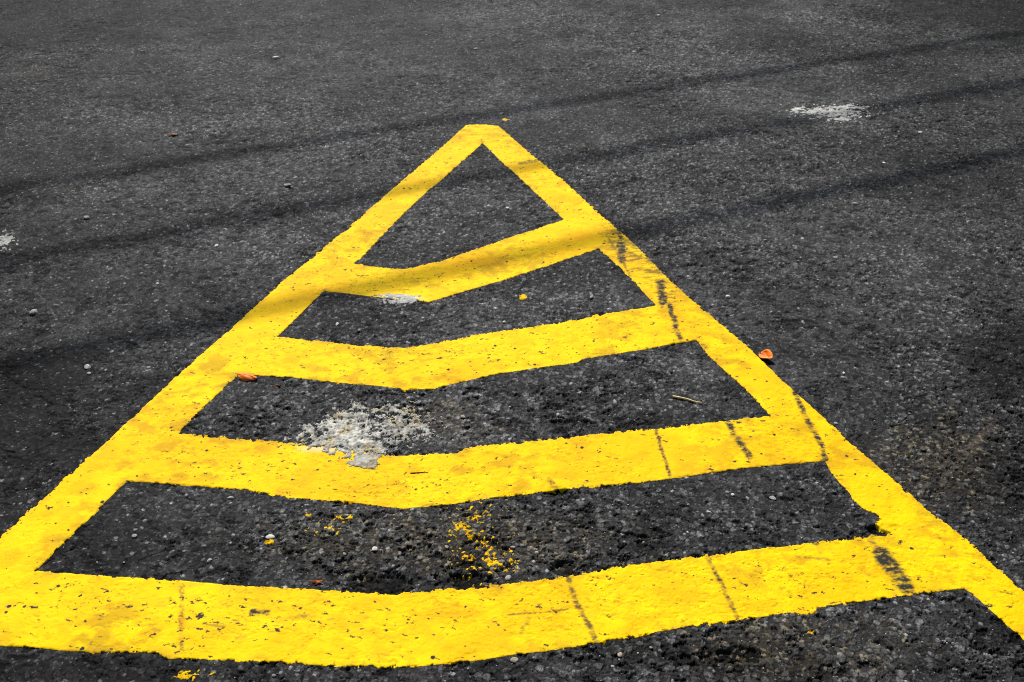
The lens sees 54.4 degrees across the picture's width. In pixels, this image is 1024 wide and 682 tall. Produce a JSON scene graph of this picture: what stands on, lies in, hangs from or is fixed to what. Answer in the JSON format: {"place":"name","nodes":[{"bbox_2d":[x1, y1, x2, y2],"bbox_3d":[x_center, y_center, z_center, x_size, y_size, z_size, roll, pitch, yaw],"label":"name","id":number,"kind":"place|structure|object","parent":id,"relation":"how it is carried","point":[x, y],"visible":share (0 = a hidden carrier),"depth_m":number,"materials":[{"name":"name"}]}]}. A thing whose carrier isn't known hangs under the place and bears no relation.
{"place":"outdoors","nodes":[
{"label":"outdoors","id":0,"kind":"place"},
{"bbox_2d":[0,0,1023,681],"bbox_3d":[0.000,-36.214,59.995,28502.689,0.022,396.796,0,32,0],"label":"ground","id":1,"kind":"structure","parent":0,"point":[586,106],"depth_m":3.37,"materials":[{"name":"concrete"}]},
{"bbox_2d":[0,230,17,250],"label":"white stain","id":2,"kind":"object","parent":1,"relation":"on","point":[6,239],"visible":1,"depth_m":3.54,"materials":[{"name":"white paint"}]},
{"bbox_2d":[30,309,37,314],"bbox_3d":[-1.500,-0.091,3.122,0.023,0.014,0.024,-12,34,-18],"label":"pebble","id":3,"kind":"object","parent":1,"relation":"on","point":[33,311],"visible":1,"depth_m":3.12,"materials":[{"name":"grey stone"}]},
{"bbox_2d":[174,670,214,680],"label":"paint smear","id":4,"kind":"object","parent":1,"relation":"on","point":[182,676],"visible":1,"depth_m":1.95},
{"bbox_2d":[236,373,256,380],"bbox_3d":[-0.753,0.099,2.815,0.068,0.011,0.033,12,38,7],"label":"fallen leaf","id":5,"kind":"object","parent":1,"relation":"on","point":[245,376],"visible":1,"depth_m":2.81,"materials":[{"name":"brown plant"}]},
{"bbox_2d":[264,539,273,544],"bbox_3d":[-0.552,0.457,2.264,0.022,0.008,0.018,0,32,0],"label":"paint chip","id":6,"kind":"object","parent":1,"relation":"on","point":[270,541],"visible":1,"depth_m":2.26,"materials":[{"name":"yellow paint"}]},
{"bbox_2d":[265,534,274,538],"bbox_3d":[-0.552,0.448,2.274,0.021,0.009,0.012,0,32,0],"label":"pebble","id":7,"kind":"object","parent":1,"relation":"on","point":[270,536],"visible":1,"depth_m":2.27,"materials":[{"name":"white stone"}]},
{"bbox_2d":[304,514,352,536],"bbox_3d":[-0.421,0.427,2.311,0.133,0.010,0.084,0,32,0],"label":"paint fleck","id":8,"kind":"object","parent":1,"relation":"on","point":[340,518],"visible":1,"depth_m":2.33},
{"bbox_2d":[286,392,458,468],"bbox_3d":[-0.361,0.231,2.618,0.436,0.015,0.306,-19,37,-27],"label":"mortar splash","id":9,"kind":"object","parent":1,"relation":"on","point":[345,433],"visible":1,"depth_m":2.60,"materials":[{"name":"white concrete"}]},
{"bbox_2d":[377,293,420,306],"bbox_3d":[-0.357,-0.131,3.189,0.153,0.010,0.089,0,32,0],"label":"white stain","id":10,"kind":"object","parent":1,"relation":"on","point":[407,299],"visible":1,"depth_m":3.19,"materials":[{"name":"white paint"}]},
{"bbox_2d":[440,500,531,585],"bbox_3d":[-0.070,0.459,2.265,0.186,0.018,0.267,-8,33,-12],"label":"paint splash","id":11,"kind":"object","parent":1,"relation":"on","point":[487,560],"visible":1,"depth_m":2.24,"materials":[{"name":"yellow paint"}]},
{"bbox_2d":[0,124,1023,667],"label":"road marking","id":12,"kind":"object","parent":1,"relation":"on","point":[922,548],"visible":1,"depth_m":2.43,"materials":[{"name":"yellow paint"}]},
{"bbox_2d":[510,657,517,662],"bbox_3d":[0.004,0.635,1.981,0.016,0.007,0.013,-7,33,-11],"label":"pebble","id":13,"kind":"object","parent":1,"relation":"on","point":[514,659],"visible":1,"depth_m":1.98,"materials":[{"name":"beige stone"}]},
{"bbox_2d":[519,294,526,299],"bbox_3d":[0.036,-0.140,3.202,0.026,0.006,0.034,0,32,0],"label":"paint chip","id":14,"kind":"object","parent":1,"relation":"on","point":[522,296],"visible":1,"depth_m":3.21,"materials":[{"name":"yellow paint"}]},
{"bbox_2d":[673,395,701,402],"bbox_3d":[0.479,0.160,2.722,0.082,0.008,0.008,14,35,20],"label":"straw","id":15,"kind":"object","parent":1,"relation":"on","point":[674,396],"visible":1,"depth_m":2.72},
{"bbox_2d":[759,349,772,358],"bbox_3d":[0.736,0.040,2.898,0.034,0.013,0.061,-44,31,-12],"label":"fallen leaf","id":16,"kind":"object","parent":1,"relation":"on","point":[766,353],"visible":1,"depth_m":2.90,"materials":[{"name":"brown plant"}]},
{"bbox_2d":[786,103,876,123],"bbox_3d":[1.490,-1.071,4.669,0.488,0.011,0.288,0,32,0],"label":"white stain","id":17,"kind":"object","parent":1,"relation":"on","point":[831,111],"visible":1,"depth_m":4.68,"materials":[{"name":"white paint"}]}
]}

